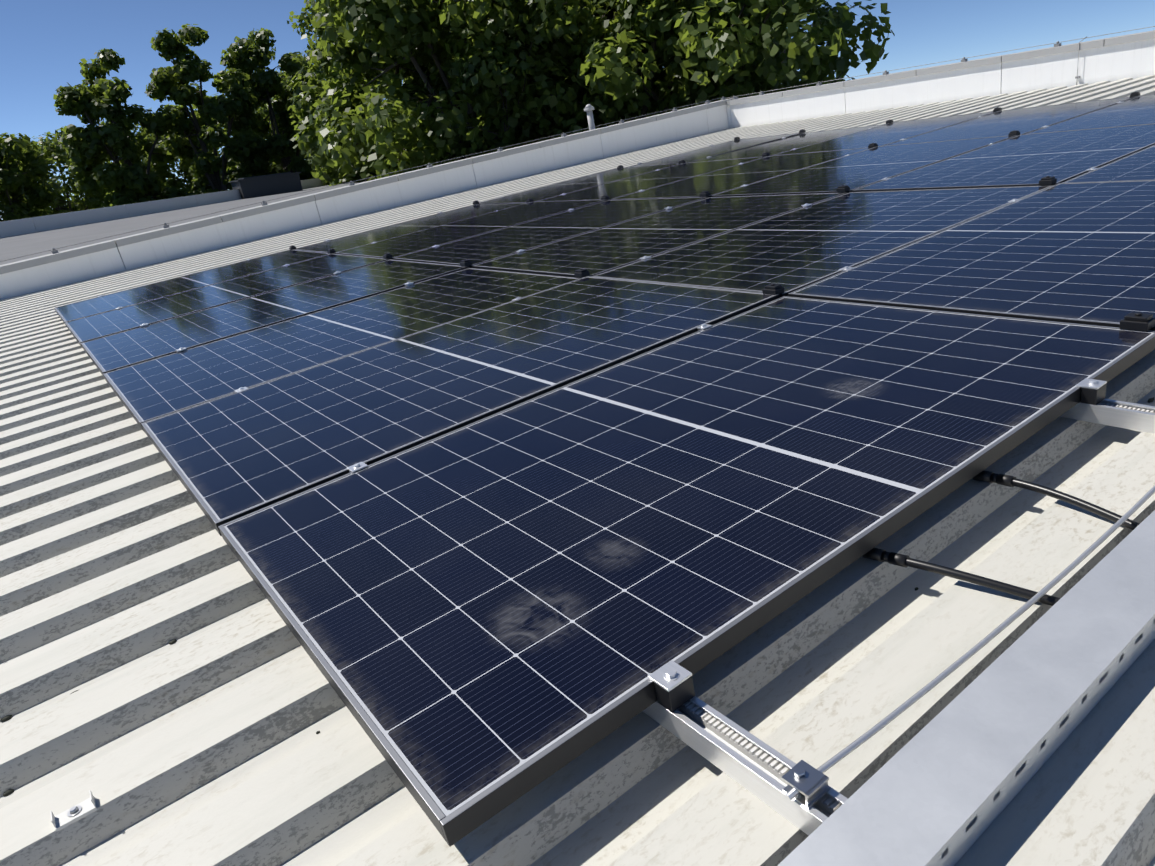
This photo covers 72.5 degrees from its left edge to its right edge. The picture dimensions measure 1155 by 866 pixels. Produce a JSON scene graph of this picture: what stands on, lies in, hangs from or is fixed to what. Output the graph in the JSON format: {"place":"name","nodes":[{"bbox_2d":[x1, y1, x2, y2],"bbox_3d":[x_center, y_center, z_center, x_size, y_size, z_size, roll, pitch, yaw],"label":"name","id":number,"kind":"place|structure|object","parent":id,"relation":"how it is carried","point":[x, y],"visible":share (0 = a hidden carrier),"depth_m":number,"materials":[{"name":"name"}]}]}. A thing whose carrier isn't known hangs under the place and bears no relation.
{"place":"outdoors","nodes":[
{"label":"outdoors","id":0,"kind":"place"},
{"bbox_2d":[0,132,70,221],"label":"tree","id":1,"kind":"object","parent":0,"point":[41,192],"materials":[{"name":"green plant"}]},
{"bbox_2d":[15,131,113,214],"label":"tree","id":2,"kind":"object","parent":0,"point":[53,146],"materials":[{"name":"green plant"}]},
{"bbox_2d":[53,48,184,208],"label":"tree","id":3,"kind":"object","parent":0,"point":[97,98],"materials":[{"name":"green plant"}]},
{"bbox_2d":[99,105,223,193],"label":"tree","id":4,"kind":"object","parent":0,"point":[163,172],"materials":[{"name":"green plant"}]},
{"bbox_2d":[144,24,272,196],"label":"tree","id":5,"kind":"object","parent":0,"point":[245,148],"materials":[{"name":"green plant"}]},
{"bbox_2d":[208,98,314,178],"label":"tree","id":6,"kind":"object","parent":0,"point":[258,111],"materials":[{"name":"green plant"}]},
{"bbox_2d":[228,172,302,198],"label":"neighbour rooftop unit","id":7,"kind":"object","parent":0,"point":[267,185],"visible":0.95,"depth_m":40.18,"materials":[{"name":"grey metal"}]},
{"bbox_2d":[220,28,318,179],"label":"tree","id":8,"kind":"object","parent":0,"point":[250,54],"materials":[{"name":"green plant"}]},
{"bbox_2d":[264,3,350,170],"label":"tree","id":9,"kind":"object","parent":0,"point":[305,23],"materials":[{"name":"green plant"}]},
{"bbox_2d":[286,0,466,185],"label":"tree","id":10,"kind":"object","parent":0,"point":[308,90],"depth_m":45.62,"materials":[{"name":"green plant"}]},
{"bbox_2d":[286,0,484,160],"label":"tree","id":11,"kind":"object","parent":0,"point":[321,78],"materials":[{"name":"green plant"}]},
{"bbox_2d":[310,0,603,179],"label":"tree","id":12,"kind":"object","parent":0,"point":[402,28],"depth_m":38.72,"materials":[{"name":"green plant"}]},
{"bbox_2d":[398,0,680,160],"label":"tree","id":13,"kind":"object","parent":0,"point":[447,67],"depth_m":41.43,"materials":[{"name":"green plant"}]},
{"bbox_2d":[0,30,1154,273],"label":"parapet coping","id":14,"kind":"object","parent":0,"point":[110,244],"visible":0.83,"depth_m":10.42,"materials":[{"name":"grey metal"}]},
{"bbox_2d":[0,0,1154,219],"label":"sky","id":15,"kind":"structure","parent":0,"point":[43,43],"materials":[{"name":"blue"}]},
{"bbox_2d":[476,0,812,141],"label":"tree","id":16,"kind":"object","parent":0,"point":[618,86],"depth_m":37.79,"materials":[{"name":"green plant"}]},
{"bbox_2d":[568,0,894,109],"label":"tree","id":17,"kind":"object","parent":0,"point":[806,53],"depth_m":35.15,"materials":[{"name":"green plant"}]},
{"bbox_2d":[727,0,854,83],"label":"tree","id":18,"kind":"object","parent":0,"point":[822,10],"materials":[{"name":"green plant"}]},
{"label":"neighbouring building","id":19,"kind":"structure","parent":0,"visible":0},
{"bbox_2d":[0,178,326,237],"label":"neighbour parapet","id":20,"kind":"structure","parent":19,"relation":"on","point":[11,228],"depth_m":30.83,"materials":[{"name":"white concrete"}]},
{"bbox_2d":[0,180,369,264],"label":"neighbour flat roof","id":21,"kind":"structure","parent":19,"relation":"on","point":[15,247],"depth_m":20.64,"materials":[{"name":"grey concrete"}]},
{"bbox_3d":[2.286,3.388,4.153,17.600,8.364,19.600,-24,26,-30],"label":"building body","id":22,"kind":"object","parent":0,"visible":0},
{"bbox_2d":[0,75,1154,865],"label":"metal roof","id":23,"kind":"structure","parent":22,"relation":"on","point":[198,743],"depth_m":1.27,"materials":[{"name":"beige metal"}]},
{"bbox_2d":[50,790,96,830],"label":"roof saddle clips","id":24,"kind":"object","parent":23,"relation":"on","point":[62,820],"visible":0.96,"depth_m":1.13,"materials":[{"name":"white metal"}]},
{"bbox_2d":[67,806,81,816],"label":"roof saddle screws","id":25,"kind":"object","parent":24,"relation":"attached to","point":[74,811],"visible":1,"depth_m":1.13,"materials":[{"name":"silver metal"}]},
{"bbox_2d":[0,397,1153,795],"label":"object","id":26,"kind":"object","parent":23,"relation":"on","point":[4,719],"visible":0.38,"depth_m":1.44,"materials":[{"name":"grey metal"}]},
{"bbox_2d":[643,399,1154,835],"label":"mounting rails","id":27,"kind":"object","parent":23,"relation":"on","point":[752,776],"visible":0.02,"depth_m":1.00,"materials":[{"name":"metal"}]},
{"bbox_2d":[55,250,329,324],"bbox_3d":[-3.088,-1.214,6.356,1.945,0.038,1.134,-24,26,-30],"label":"solar panel","id":28,"kind":"object","parent":27,"relation":"on","point":[111,302],"visible":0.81,"depth_m":6.28,"materials":[{"name":"blue glass"}]},
{"bbox_2d":[65,254,388,347],"bbox_3d":[-2.413,-0.970,5.452,1.945,0.037,1.134,-24,26,-30],"label":"solar panel","id":29,"kind":"object","parent":27,"relation":"on","point":[97,326],"visible":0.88,"depth_m":5.35,"materials":[{"name":"blue glass"}]},
{"bbox_2d":[81,260,467,375],"bbox_3d":[-1.737,-0.726,4.550,1.945,0.037,1.134,-24,25,-30],"label":"solar panel","id":30,"kind":"object","parent":27,"relation":"on","point":[113,352],"visible":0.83,"depth_m":4.43,"materials":[{"name":"blue glass"}]},
{"bbox_2d":[103,268,579,430],"bbox_3d":[-1.064,-0.481,3.646,1.945,0.037,1.134,-24,25,-30],"label":"solar panel","id":31,"kind":"object","parent":27,"relation":"on","point":[149,390],"visible":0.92,"depth_m":3.51,"materials":[{"name":"blue glass"}]},
{"bbox_2d":[295,203,524,253],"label":"pv panel","id":32,"kind":"object","parent":27,"relation":"on","point":[386,232],"visible":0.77,"depth_m":7.28,"materials":[{"name":"blue glass"}]},
{"bbox_2d":[141,276,778,535],"bbox_3d":[-0.389,-0.245,2.739,1.945,0.036,1.134,-24,26,-30],"label":"solar panel","id":33,"kind":"object","parent":27,"relation":"on","point":[231,457],"visible":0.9,"depth_m":2.54,"materials":[{"name":"blue glass"}]},
{"bbox_2d":[336,199,606,259],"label":"pv panel","id":34,"kind":"object","parent":27,"relation":"on","point":[409,243],"visible":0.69,"depth_m":6.34,"materials":[{"name":"blue glass"}]},
{"bbox_2d":[393,197,707,267],"bbox_3d":[-0.180,-1.425,5.524,1.945,0.038,1.134,-24,25,-30],"label":"pv panel","id":35,"kind":"object","parent":27,"relation":"on","point":[490,246],"visible":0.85,"depth_m":5.43,"materials":[{"name":"blue glass"}]},
{"bbox_2d":[478,163,682,204],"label":"pv panel","id":36,"kind":"object","parent":27,"relation":"on","point":[570,186],"visible":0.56,"depth_m":8.25,"materials":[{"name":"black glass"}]},
{"bbox_2d":[98,101,1121,691],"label":"panel clamps","id":37,"kind":"object","parent":27,"relation":"on","point":[670,675],"visible":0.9,"depth_m":1.65,"materials":[{"name":"metal"}]},
{"bbox_2d":[536,156,767,201],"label":"pv panel","id":38,"kind":"object","parent":27,"relation":"on","point":[637,183],"visible":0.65,"depth_m":7.35,"materials":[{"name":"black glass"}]},
{"bbox_2d":[473,192,846,277],"bbox_3d":[0.495,-1.180,4.622,1.945,0.037,1.134,-24,25,-30],"label":"pv panel","id":39,"kind":"object","parent":27,"relation":"on","point":[602,250],"visible":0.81,"depth_m":4.51,"materials":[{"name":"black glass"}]},
{"bbox_2d":[218,296,1154,846],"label":"solar panel","id":40,"kind":"object","parent":27,"relation":"on","point":[488,616],"visible":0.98,"depth_m":1.51,"materials":[{"name":"blue glass"}]},
{"bbox_2d":[624,132,803,167],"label":"pv panel","id":41,"kind":"object","parent":27,"relation":"on","point":[712,150],"visible":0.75,"depth_m":9.23,"materials":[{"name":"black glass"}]},
{"bbox_2d":[327,163,1105,711],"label":"end clamps","id":42,"kind":"object","parent":27,"relation":"on","point":[677,697],"visible":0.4,"depth_m":1.06,"materials":[{"name":"grey metal"}]},
{"bbox_2d":[289,92,1154,330],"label":"panel clamps","id":43,"kind":"object","parent":27,"relation":"attached to","point":[1138,321],"visible":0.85,"depth_m":3.70,"materials":[{"name":"black plastic"}]},
{"bbox_2d":[611,148,870,199],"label":"pv panel","id":44,"kind":"object","parent":27,"relation":"on","point":[732,177],"visible":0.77,"depth_m":6.42,"materials":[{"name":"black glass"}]},
{"bbox_2d":[689,124,884,162],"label":"pv panel","id":45,"kind":"object","parent":27,"relation":"on","point":[789,143],"visible":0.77,"depth_m":8.35,"materials":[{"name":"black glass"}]},
{"bbox_2d":[781,760,830,809],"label":"earthing clamps","id":46,"kind":"object","parent":27,"relation":"attached to","point":[808,782],"visible":1,"depth_m":0.89,"materials":[{"name":"silver metal"}]},
{"bbox_2d":[785,485,1154,800],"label":"earthing wire","id":47,"kind":"object","parent":46,"relation":"attached to","point":[791,794],"visible":0.98,"depth_m":1.06,"materials":[{"name":"silver metal"}]},
{"bbox_2d":[592,185,1052,296],"bbox_3d":[1.169,-0.938,3.714,1.945,0.036,1.134,-24,25,-30],"label":"solar panel","id":48,"kind":"object","parent":27,"relation":"on","point":[794,250],"visible":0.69,"depth_m":3.58,"materials":[{"name":"blue glass"}]},
{"bbox_2d":[712,135,1017,196],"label":"pv panel","id":49,"kind":"object","parent":27,"relation":"on","point":[857,170],"visible":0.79,"depth_m":5.50,"materials":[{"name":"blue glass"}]},
{"bbox_2d":[772,111,998,155],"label":"pv panel","id":50,"kind":"object","parent":27,"relation":"on","point":[886,134],"visible":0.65,"depth_m":7.42,"materials":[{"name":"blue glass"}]},
{"bbox_2d":[679,402,1154,814],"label":"rail teeth strip","id":51,"kind":"object","parent":27,"relation":"on","point":[778,770],"visible":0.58,"depth_m":1.00,"materials":[{"name":"white"}]},
{"bbox_2d":[788,180,1154,330],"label":"solar panel","id":52,"kind":"object","parent":27,"relation":"on","point":[1081,253],"visible":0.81,"depth_m":2.66,"materials":[{"name":"blue glass"}]},
{"bbox_2d":[852,124,1154,191],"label":"pv panel","id":53,"kind":"object","parent":27,"relation":"on","point":[1032,159],"visible":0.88,"depth_m":4.56,"materials":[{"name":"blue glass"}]},
{"bbox_2d":[883,96,1138,145],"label":"pv panel","id":54,"kind":"object","parent":27,"relation":"on","point":[1007,122],"visible":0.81,"depth_m":6.51,"materials":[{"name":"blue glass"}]},
{"bbox_2d":[1026,94,1154,133],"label":"pv panel","id":55,"kind":"object","parent":27,"relation":"on","point":[1139,110],"visible":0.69,"depth_m":5.68,"materials":[{"name":"blue glass"}]},
{"bbox_2d":[1062,145,1154,182],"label":"pv panel","id":56,"kind":"object","parent":27,"relation":"on","point":[1138,165],"visible":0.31,"depth_m":3.78,"materials":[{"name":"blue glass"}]},
{"bbox_2d":[905,478,1139,605],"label":"cables","id":57,"kind":"object","parent":23,"relation":"on","point":[1010,588],"visible":0.42,"depth_m":1.28,"materials":[{"name":"black rubber"}]},
{"bbox_2d":[862,470,1015,567],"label":"cable connectors","id":58,"kind":"object","parent":57,"relation":"attached to","point":[882,555],"visible":0.92,"depth_m":1.34,"materials":[{"name":"black plastic"}]},
{"bbox_2d":[942,619,1154,865],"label":"cable tray","id":59,"kind":"object","parent":23,"relation":"on","point":[961,850],"depth_m":0.92,"materials":[{"name":"silver metal"}]},
{"bbox_2d":[777,510,1154,865],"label":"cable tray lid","id":60,"kind":"object","parent":59,"relation":"on","point":[925,795],"visible":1,"depth_m":0.92,"materials":[{"name":"silver metal"}]},
{"bbox_2d":[0,38,1154,299],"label":"parapet walls","id":61,"kind":"structure","parent":22,"relation":"on","point":[1134,60],"depth_m":10.67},
{"bbox_2d":[0,26,1154,261],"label":"lightning conductor","id":62,"kind":"object","parent":61,"relation":"on","point":[886,72],"visible":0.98,"depth_m":10.67,"materials":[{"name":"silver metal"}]},
{"bbox_2d":[584,104,594,129],"bbox_3d":[0.243,-5.046,13.064,0.166,0.760,0.170,-24,26,-30],"label":"vent pipe","id":63,"kind":"object","parent":22,"relation":"on","point":[588,108],"visible":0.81,"depth_m":12.95,"materials":[{"name":"grey"}]}
]}

